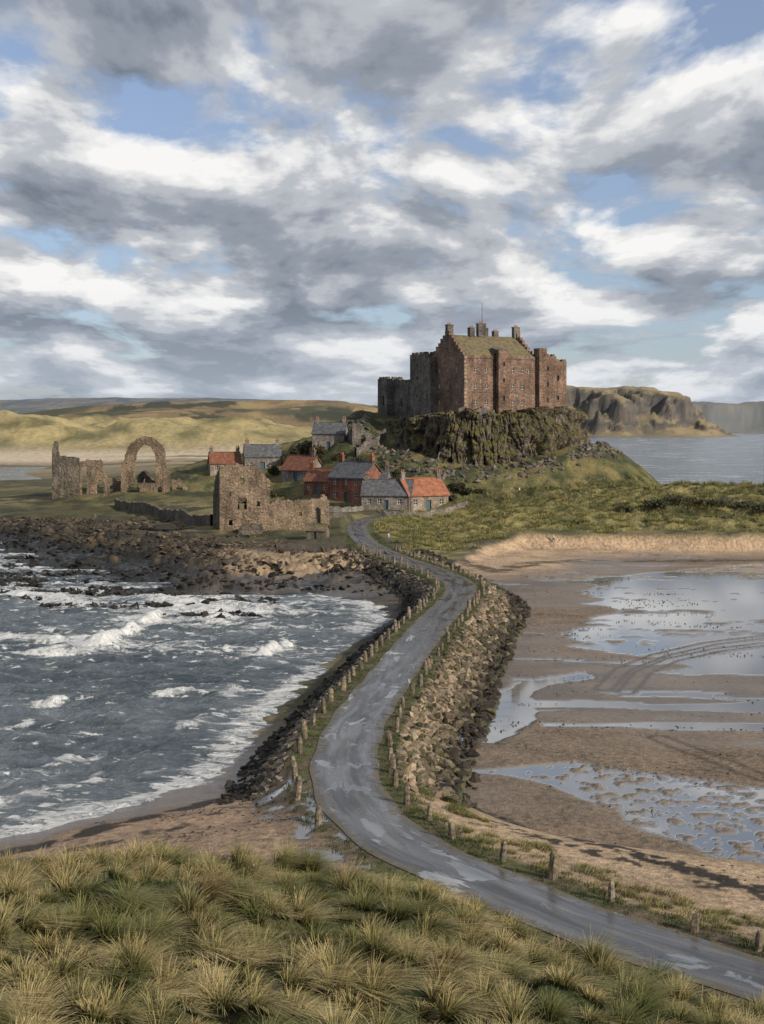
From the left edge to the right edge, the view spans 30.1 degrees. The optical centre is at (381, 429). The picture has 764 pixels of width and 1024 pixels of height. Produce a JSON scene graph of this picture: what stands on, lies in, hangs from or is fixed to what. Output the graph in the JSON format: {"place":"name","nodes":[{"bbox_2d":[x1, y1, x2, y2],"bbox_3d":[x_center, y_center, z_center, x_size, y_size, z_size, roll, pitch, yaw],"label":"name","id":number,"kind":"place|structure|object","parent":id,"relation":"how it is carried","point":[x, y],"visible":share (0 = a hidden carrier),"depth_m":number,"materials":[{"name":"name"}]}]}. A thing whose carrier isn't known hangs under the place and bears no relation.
{"place":"outdoors","nodes":[
{"label":"outdoors","id":0,"kind":"place"},
{"bbox_2d":[0,385,763,1023],"bbox_3d":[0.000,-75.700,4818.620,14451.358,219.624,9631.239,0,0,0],"label":"ground","id":1,"kind":"structure","parent":0,"point":[716,829],"depth_m":151.38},
{"bbox_2d":[52,436,188,499],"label":"ruined priory","id":2,"kind":"structure","parent":1,"relation":"on","point":[67,470],"depth_m":399.17,"materials":[{"name":"brown stone"}]},
{"bbox_2d":[0,555,289,619],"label":"reef rocks","id":3,"kind":"object","parent":1,"relation":"on","point":[34,582],"visible":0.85,"depth_m":217.01,"materials":[{"name":"stone"}]},
{"bbox_2d":[18,793,293,864],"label":"beach pebbles","id":4,"kind":"object","parent":1,"relation":"on","point":[256,803],"visible":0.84,"depth_m":83.93,"materials":[{"name":"stone"}]},
{"bbox_2d":[114,498,212,526],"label":"priory precinct wall","id":5,"kind":"structure","parent":1,"relation":"on","point":[182,515],"depth_m":347.73,"materials":[{"name":"grey stone"}]},
{"bbox_2d":[0,513,399,595],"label":"shore rocks","id":6,"kind":"object","parent":1,"relation":"on","point":[280,549],"visible":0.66,"depth_m":262.93,"materials":[{"name":"stone"}]},
{"bbox_2d":[207,445,241,475],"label":"cottage","id":7,"kind":"structure","parent":1,"relation":"on","point":[216,460],"depth_m":413.66,"materials":[{"name":"stone"}]},
{"bbox_2d":[243,438,281,471],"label":"cottage","id":8,"kind":"structure","parent":1,"relation":"on","point":[260,457],"depth_m":412.56,"materials":[{"name":"stone"}]},
{"bbox_2d":[261,462,264,469],"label":"door","id":9,"kind":"structure","parent":8,"relation":"in","point":[262,463],"depth_m":412.27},
{"bbox_2d":[213,463,328,534],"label":"ruined tower","id":10,"kind":"structure","parent":1,"relation":"on","point":[259,513],"depth_m":304.02,"materials":[{"name":"stone"}]},
{"bbox_2d":[267,465,279,474],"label":"shrub","id":11,"kind":"object","parent":1,"relation":"on","point":[273,470],"visible":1,"depth_m":404.79,"materials":[{"name":"green plant"}]},
{"bbox_2d":[270,490,283,497],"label":"shrub","id":12,"kind":"object","parent":1,"relation":"on","point":[274,493],"visible":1,"depth_m":387.67,"materials":[{"name":"green plant"}]},
{"bbox_2d":[278,456,286,464],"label":"shrub","id":13,"kind":"object","parent":1,"relation":"on","point":[281,459],"visible":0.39,"depth_m":409.88,"materials":[{"name":"green plant"}]},
{"bbox_2d":[290,755,294,769],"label":"stone post","id":14,"kind":"object","parent":1,"relation":"on","point":[292,758],"visible":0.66,"depth_m":92.05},
{"bbox_2d":[291,760,297,780],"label":"stone post","id":15,"kind":"object","parent":1,"relation":"on","point":[294,768],"visible":0.78,"depth_m":89.16,"materials":[{"name":"stone"}]},
{"bbox_2d":[291,775,301,800],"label":"stone post","id":16,"kind":"object","parent":1,"relation":"on","point":[296,793],"visible":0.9,"depth_m":84.43,"materials":[{"name":"stone"}]},
{"bbox_2d":[289,445,303,454],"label":"shrub","id":17,"kind":"object","parent":1,"relation":"on","point":[295,451],"visible":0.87,"depth_m":411.97,"materials":[{"name":"green plant"}]},
{"bbox_2d":[297,736,302,753],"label":"stone post","id":18,"kind":"object","parent":1,"relation":"on","point":[299,744],"visible":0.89,"depth_m":96.59,"materials":[{"name":"stone"}]},
{"bbox_2d":[280,448,322,481],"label":"cottage","id":19,"kind":"structure","parent":1,"relation":"on","point":[293,468],"depth_m":397.28,"materials":[{"name":"stone"}]},
{"bbox_2d":[297,439,311,454],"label":"shrub","id":20,"kind":"object","parent":1,"relation":"on","point":[305,448],"visible":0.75,"depth_m":411.70,"materials":[{"name":"green plant"}]},
{"bbox_2d":[301,719,307,738],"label":"stone post","id":21,"kind":"object","parent":1,"relation":"on","point":[304,729],"visible":0.89,"depth_m":101.45,"materials":[{"name":"stone"}]},
{"bbox_2d":[311,713,315,725],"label":"stone post","id":22,"kind":"object","parent":1,"relation":"on","point":[313,719],"visible":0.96,"depth_m":105.78,"materials":[{"name":"stone"}]},
{"bbox_2d":[302,461,332,495],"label":"brick cottage","id":23,"kind":"structure","parent":1,"relation":"on","point":[315,480],"depth_m":382.93,"materials":[{"name":"red brick"}]},
{"bbox_2d":[315,485,318,493],"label":"door","id":24,"kind":"structure","parent":23,"relation":"in","point":[316,486],"depth_m":382.32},
{"bbox_2d":[308,445,326,456],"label":"shrub","id":25,"kind":"object","parent":1,"relation":"on","point":[320,450],"visible":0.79,"depth_m":405.46,"materials":[{"name":"green plant"}]},
{"bbox_2d":[305,523,330,539],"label":"stone hut","id":26,"kind":"object","parent":1,"relation":"on","point":[317,530],"visible":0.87,"depth_m":280.31,"materials":[{"name":"stone"}]},
{"bbox_2d":[314,804,321,825],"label":"stone post","id":27,"kind":"object","parent":1,"relation":"on","point":[318,815],"visible":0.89,"depth_m":78.97,"materials":[{"name":"stone"}]},
{"bbox_2d":[214,549,432,804],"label":"sea wall boulders","id":28,"kind":"object","parent":1,"relation":"on","point":[280,742],"visible":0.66,"depth_m":118.53,"materials":[{"name":"stone"}]},
{"bbox_2d":[321,698,325,713],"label":"stone post","id":29,"kind":"object","parent":1,"relation":"on","point":[323,708],"visible":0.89,"depth_m":110.37,"materials":[{"name":"stone"}]},
{"bbox_2d":[311,416,348,449],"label":"cottage","id":30,"kind":"structure","parent":1,"relation":"on","point":[327,435],"depth_m":408.09,"materials":[{"name":"stone"}]},
{"bbox_2d":[327,688,333,701],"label":"stone post","id":31,"kind":"object","parent":1,"relation":"on","point":[330,696],"visible":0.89,"depth_m":115.25,"materials":[{"name":"stone"}]},
{"bbox_2d":[315,512,349,522],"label":"dry stone wall","id":32,"kind":"structure","parent":1,"relation":"on","point":[337,515],"depth_m":324.21,"materials":[{"name":"stone"}]},
{"bbox_2d":[316,506,362,511],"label":"dry stone wall","id":33,"kind":"structure","parent":1,"relation":"on","point":[344,509],"depth_m":353.53,"materials":[{"name":"stone"}]},
{"bbox_2d":[331,450,347,460],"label":"shrub","id":34,"kind":"object","parent":1,"relation":"on","point":[336,456],"visible":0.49,"depth_m":397.19,"materials":[{"name":"green plant"}]},
{"bbox_2d":[341,676,345,690],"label":"stone post","id":35,"kind":"object","parent":1,"relation":"on","point":[343,685],"visible":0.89,"depth_m":119.90,"materials":[{"name":"stone"}]},
{"bbox_2d":[347,670,350,681],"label":"stone post","id":36,"kind":"object","parent":1,"relation":"on","point":[348,676],"visible":0.89,"depth_m":123.95,"materials":[{"name":"stone"}]},
{"bbox_2d":[351,666,354,675],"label":"stone post","id":37,"kind":"object","parent":1,"relation":"on","point":[352,670],"visible":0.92,"depth_m":126.81,"materials":[{"name":"stone"}]},
{"bbox_2d":[329,465,380,502],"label":"walls","id":38,"kind":"structure","parent":1,"relation":"on","point":[340,488],"depth_m":372.63,"materials":[{"name":"red brick"}]},
{"bbox_2d":[334,479,356,497],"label":"window frames","id":39,"kind":"structure","parent":38,"relation":"on","point":[335,481],"depth_m":372.72,"materials":[{"name":"wood"}]},
{"bbox_2d":[334,479,356,497],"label":"window glass","id":40,"kind":"object","parent":39,"relation":"in","point":[355,484],"visible":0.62,"depth_m":370.94,"materials":[{"name":"black"}]},
{"bbox_2d":[327,461,382,478],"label":"roof","id":41,"kind":"structure","parent":38,"relation":"on","point":[349,470],"depth_m":373.85,"materials":[{"name":"stone"}]},
{"bbox_2d":[338,455,374,464],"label":"chimney","id":42,"kind":"object","parent":41,"relation":"on","point":[342,458],"visible":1,"depth_m":378.49,"materials":[{"name":"red brick"}]},
{"bbox_2d":[351,455,366,460],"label":"shrub","id":43,"kind":"object","parent":1,"relation":"on","point":[361,458],"visible":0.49,"depth_m":390.06,"materials":[{"name":"green plant"}]},
{"bbox_2d":[346,423,372,445],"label":"ruined gatehouse","id":44,"kind":"object","parent":1,"relation":"on","point":[356,432],"visible":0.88,"depth_m":403.69,"materials":[{"name":"grey stone"}]},
{"bbox_2d":[363,651,367,662],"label":"stone post","id":45,"kind":"object","parent":1,"relation":"on","point":[365,657],"visible":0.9,"depth_m":134.48,"materials":[{"name":"stone"}]},
{"bbox_2d":[354,429,385,456],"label":"village lane wall","id":46,"kind":"structure","parent":1,"relation":"on","point":[378,440],"depth_m":401.53,"materials":[{"name":"grey stone"}]},
{"bbox_2d":[369,644,372,656],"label":"stone post","id":47,"kind":"object","parent":1,"relation":"on","point":[370,650],"visible":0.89,"depth_m":137.63,"materials":[{"name":"stone"}]},
{"bbox_2d":[379,635,382,645],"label":"stone post","id":48,"kind":"object","parent":1,"relation":"on","point":[380,640],"visible":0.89,"depth_m":144.41,"materials":[{"name":"stone"}]},
{"bbox_2d":[376,462,385,468],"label":"shrub","id":49,"kind":"object","parent":1,"relation":"on","point":[381,465],"visible":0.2,"depth_m":385.40,"materials":[{"name":"green plant"}]},
{"bbox_2d":[0,830,763,1023],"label":"short turf","id":50,"kind":"structure","parent":1,"relation":"on","point":[135,883],"depth_m":49.68,"materials":[{"name":"plant"}]},
{"bbox_2d":[378,463,392,478],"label":"cottage","id":51,"kind":"structure","parent":1,"relation":"on","point":[386,473],"depth_m":374.91,"materials":[{"name":"stone"}]},
{"bbox_2d":[360,471,413,510],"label":"stone cottage","id":52,"kind":"structure","parent":1,"relation":"on","point":[383,494],"depth_m":360.56,"materials":[{"name":"grey stone"}]},
{"bbox_2d":[367,499,400,503],"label":"window glass","id":53,"kind":"structure","parent":52,"relation":"in","point":[368,500],"depth_m":360.56,"materials":[{"name":"black"}]},
{"bbox_2d":[384,500,387,508],"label":"door","id":54,"kind":"structure","parent":52,"relation":"in","point":[385,501],"depth_m":360.34,"materials":[{"name":"wood"}]},
{"bbox_2d":[386,628,389,638],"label":"stone post","id":55,"kind":"object","parent":1,"relation":"on","point":[388,634],"visible":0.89,"depth_m":149.38,"materials":[{"name":"stone"}]},
{"bbox_2d":[385,730,392,746],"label":"stone post","id":56,"kind":"object","parent":1,"relation":"on","point":[388,740],"visible":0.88,"depth_m":98.89,"materials":[{"name":"stone"}]},
{"bbox_2d":[387,747,392,761],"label":"stone post","id":57,"kind":"object","parent":1,"relation":"on","point":[390,750],"visible":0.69,"depth_m":94.41,"materials":[{"name":"stone"}]},
{"bbox_2d":[389,753,395,772],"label":"stone post","id":58,"kind":"object","parent":1,"relation":"on","point":[392,766],"visible":0.79,"depth_m":91.23,"materials":[{"name":"stone"}]},
{"bbox_2d":[384,468,400,476],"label":"shrub","id":59,"kind":"object","parent":1,"relation":"on","point":[396,472],"visible":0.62,"depth_m":377.80,"materials":[{"name":"green plant"}]},
{"bbox_2d":[392,768,397,787],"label":"stone post","id":60,"kind":"object","parent":1,"relation":"on","point":[395,778],"visible":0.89,"depth_m":87.56,"materials":[{"name":"stone"}]},
{"bbox_2d":[393,619,397,632],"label":"stone post","id":61,"kind":"object","parent":1,"relation":"on","point":[395,626],"visible":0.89,"depth_m":154.28,"materials":[{"name":"stone"}]},
{"bbox_2d":[395,717,398,731],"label":"stone post","id":62,"kind":"object","parent":1,"relation":"on","point":[397,725],"visible":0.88,"depth_m":103.57,"materials":[{"name":"stone"}]},
{"bbox_2d":[398,704,401,717],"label":"stone post","id":63,"kind":"object","parent":1,"relation":"on","point":[400,710],"visible":0.84,"depth_m":108.78,"materials":[{"name":"stone"}]},
{"bbox_2d":[401,696,404,708],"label":"stone post","id":64,"kind":"object","parent":1,"relation":"on","point":[402,702],"visible":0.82,"depth_m":112.40,"materials":[{"name":"stone"}]},
{"bbox_2d":[403,782,409,805],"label":"stone post","id":65,"kind":"object","parent":1,"relation":"on","point":[406,801],"visible":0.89,"depth_m":83.39,"materials":[{"name":"stone"}]},
{"bbox_2d":[407,606,410,618],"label":"stone post","id":66,"kind":"object","parent":1,"relation":"on","point":[408,612],"visible":0.89,"depth_m":165.45,"materials":[{"name":"stone"}]},
{"bbox_2d":[410,682,414,695],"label":"stone post","id":67,"kind":"object","parent":1,"relation":"on","point":[412,689],"visible":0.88,"depth_m":117.86,"materials":[{"name":"stone"}]},
{"bbox_2d":[417,674,422,686],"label":"stone post","id":68,"kind":"object","parent":1,"relation":"on","point":[420,680],"visible":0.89,"depth_m":121.70,"materials":[{"name":"stone"}]},
{"bbox_2d":[418,599,421,609],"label":"stone post","id":69,"kind":"object","parent":1,"relation":"on","point":[419,604],"visible":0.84,"depth_m":173.19,"materials":[{"name":"stone"}]},
{"bbox_2d":[375,501,467,516],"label":"dry stone wall","id":70,"kind":"structure","parent":1,"relation":"on","point":[446,510],"depth_m":356.13,"materials":[{"name":"stone"}]},
{"bbox_2d":[398,469,449,511],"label":"stone cottage","id":71,"kind":"structure","parent":1,"relation":"on","point":[430,493],"depth_m":362.73,"materials":[{"name":"brown stone"}]},
{"bbox_2d":[426,500,429,509],"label":"door","id":72,"kind":"structure","parent":71,"relation":"in","point":[427,501],"depth_m":362.24,"materials":[{"name":"wood"}]},
{"bbox_2d":[424,660,427,675],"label":"stone post","id":73,"kind":"object","parent":1,"relation":"on","point":[425,668],"visible":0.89,"depth_m":127.28,"materials":[{"name":"stone"}]},
{"bbox_2d":[426,658,431,669],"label":"stone post","id":74,"kind":"object","parent":1,"relation":"on","point":[428,663],"visible":0.77,"depth_m":130.34,"materials":[{"name":"stone"}]},
{"bbox_2d":[427,803,432,820],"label":"stone post","id":75,"kind":"object","parent":1,"relation":"on","point":[429,813],"visible":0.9,"depth_m":80.04,"materials":[{"name":"stone"}]},
{"bbox_2d":[431,589,434,598],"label":"stone post","id":76,"kind":"object","parent":1,"relation":"on","point":[433,594],"visible":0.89,"depth_m":185.01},
{"bbox_2d":[445,631,449,642],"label":"stone post","id":77,"kind":"object","parent":1,"relation":"on","point":[447,638],"visible":0.88,"depth_m":146.86,"materials":[{"name":"stone"}]},
{"bbox_2d":[448,821,455,839],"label":"stone post","id":78,"kind":"object","parent":1,"relation":"on","point":[451,831],"visible":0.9,"depth_m":76.47,"materials":[{"name":"stone"}]},
{"bbox_2d":[448,494,457,500],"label":"shrub","id":79,"kind":"object","parent":1,"relation":"on","point":[452,497],"visible":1,"depth_m":365.78,"materials":[{"name":"green plant"}]},
{"bbox_2d":[452,623,455,631],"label":"stone post","id":80,"kind":"object","parent":1,"relation":"on","point":[454,627],"visible":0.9,"depth_m":155.02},
{"bbox_2d":[448,481,465,490],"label":"shrub","id":81,"kind":"object","parent":1,"relation":"on","point":[453,485],"visible":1,"depth_m":368.48,"materials":[{"name":"green plant"}]},
{"bbox_2d":[396,548,530,808],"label":"causeway boulders","id":82,"kind":"object","parent":1,"relation":"on","point":[478,692],"visible":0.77,"depth_m":122.83,"materials":[{"name":"stone"}]},
{"bbox_2d":[464,607,468,615],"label":"stone post","id":83,"kind":"object","parent":1,"relation":"on","point":[467,611],"visible":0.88,"depth_m":167.53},
{"bbox_2d":[461,487,472,494],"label":"shrub","id":84,"kind":"object","parent":1,"relation":"on","point":[466,491],"visible":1,"depth_m":368.13,"materials":[{"name":"green plant"}]},
{"bbox_2d":[467,599,470,610],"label":"stone post","id":85,"kind":"object","parent":1,"relation":"on","point":[469,603],"visible":0.78,"depth_m":172.19,"materials":[{"name":"stone"}]},
{"bbox_2d":[471,597,474,606],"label":"stone post","id":86,"kind":"object","parent":1,"relation":"on","point":[473,602],"visible":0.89,"depth_m":176.67,"materials":[{"name":"stone"}]},
{"bbox_2d":[475,592,478,603],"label":"stone post","id":87,"kind":"object","parent":1,"relation":"on","point":[476,598],"visible":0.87,"depth_m":179.66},
{"bbox_2d":[475,488,484,493],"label":"shrub","id":88,"kind":"object","parent":1,"relation":"on","point":[479,491],"visible":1,"depth_m":369.38,"materials":[{"name":"green plant"}]},
{"bbox_2d":[346,412,622,482],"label":"scree rocks","id":89,"kind":"object","parent":1,"relation":"on","point":[548,460],"visible":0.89,"depth_m":387.27,"materials":[{"name":"stone"}]},
{"bbox_2d":[385,406,590,466],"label":"castle rock","id":90,"kind":"object","parent":1,"relation":"on","point":[474,437],"visible":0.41,"depth_m":392.86,"materials":[{"name":"stone"}]},
{"bbox_2d":[378,321,566,417],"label":"castle","id":91,"kind":"structure","parent":90,"relation":"on","point":[482,372],"depth_m":403.83,"materials":[{"name":"stone"}]},
{"bbox_2d":[383,362,558,405],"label":"window glass","id":92,"kind":"structure","parent":91,"relation":"in","point":[503,362],"depth_m":403.02,"materials":[{"name":"black"}]},
{"bbox_2d":[439,367,528,404],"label":"window frames","id":93,"kind":"structure","parent":91,"relation":"in","point":[475,369],"depth_m":396.96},
{"bbox_2d":[499,840,506,862],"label":"stone post","id":94,"kind":"object","parent":1,"relation":"on","point":[503,853],"visible":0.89,"depth_m":72.47,"materials":[{"name":"stone"}]},
{"bbox_2d":[547,850,557,879],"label":"stone post","id":95,"kind":"object","parent":1,"relation":"on","point":[553,868],"visible":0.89,"depth_m":69.63,"materials":[{"name":"stone"}]},
{"bbox_2d":[371,470,763,550],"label":"dune grass","id":96,"kind":"structure","parent":1,"relation":"on","point":[406,523],"depth_m":325.71,"materials":[{"name":"plant"}]},
{"bbox_2d":[405,771,763,931],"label":"roadside marram","id":97,"kind":"object","parent":1,"relation":"on","point":[634,889],"visible":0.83,"depth_m":69.42,"materials":[{"name":"plant"}]},
{"bbox_2d":[457,575,763,883],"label":"seaweed and pebbles","id":98,"kind":"object","parent":1,"relation":"on","point":[608,766],"visible":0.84,"depth_m":128.81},
{"bbox_2d":[608,881,614,902],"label":"stone post","id":99,"kind":"object","parent":1,"relation":"on","point":[611,891],"visible":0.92,"depth_m":66.34,"materials":[{"name":"stone"}]},
{"bbox_2d":[615,505,633,511],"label":"gorse bush","id":100,"kind":"object","parent":1,"relation":"on","point":[621,508],"visible":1,"depth_m":327.22,"materials":[{"name":"green plant"}]},
{"bbox_2d":[640,499,669,508],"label":"gorse bush","id":101,"kind":"object","parent":1,"relation":"on","point":[661,504],"visible":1,"depth_m":325.88,"materials":[{"name":"green plant"}]},
{"bbox_2d":[660,493,696,504],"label":"gorse bush","id":102,"kind":"object","parent":1,"relation":"on","point":[676,499],"visible":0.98,"depth_m":327.46,"materials":[{"name":"green plant"}]},
{"bbox_2d":[690,914,698,932],"bbox_3d":[13.721,21.777,62.444,0.402,1.015,0.319,4,2,28],"label":"stone post","id":103,"kind":"object","parent":1,"relation":"on","point":[695,923],"visible":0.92,"depth_m":62.33,"materials":[{"name":"stone"}]},
{"bbox_2d":[690,499,723,506],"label":"gorse bush","id":104,"kind":"object","parent":1,"relation":"on","point":[709,501],"visible":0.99,"depth_m":325.61,"materials":[{"name":"green plant"}]},
{"bbox_2d":[715,501,754,508],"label":"gorse bush","id":105,"kind":"object","parent":1,"relation":"on","point":[738,504],"visible":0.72,"depth_m":324.96,"materials":[{"name":"green plant"}]},
{"bbox_2d":[742,503,763,511],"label":"gorse bush","id":106,"kind":"object","parent":1,"relation":"on","point":[759,507],"visible":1,"depth_m":318.61,"materials":[{"name":"green plant"}]},
{"bbox_2d":[754,930,762,951],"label":"stone post","id":107,"kind":"object","parent":1,"relation":"on","point":[758,945],"visible":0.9,"depth_m":60.03,"materials":[{"name":"stone"}]},
{"bbox_2d":[0,433,763,837],"bbox_3d":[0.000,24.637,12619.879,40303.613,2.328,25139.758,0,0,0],"label":"sea water","id":108,"kind":"structure","parent":0,"point":[106,709],"depth_m":146.71,"materials":[{"name":"liquid"}]},
{"bbox_2d":[0,0,763,405],"label":"sky","id":109,"kind":"structure","parent":0,"point":[232,199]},
{"bbox_2d":[281,532,763,1016],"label":"verge grass","id":110,"kind":"structure","parent":0,"point":[739,936],"depth_m":85.54,"materials":[{"name":"plant"}]},
{"bbox_2d":[309,515,763,1003],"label":"causeway road","id":111,"kind":"structure","parent":0,"point":[357,806],"depth_m":75.97,"materials":[{"name":"asphalt"}]}
]}

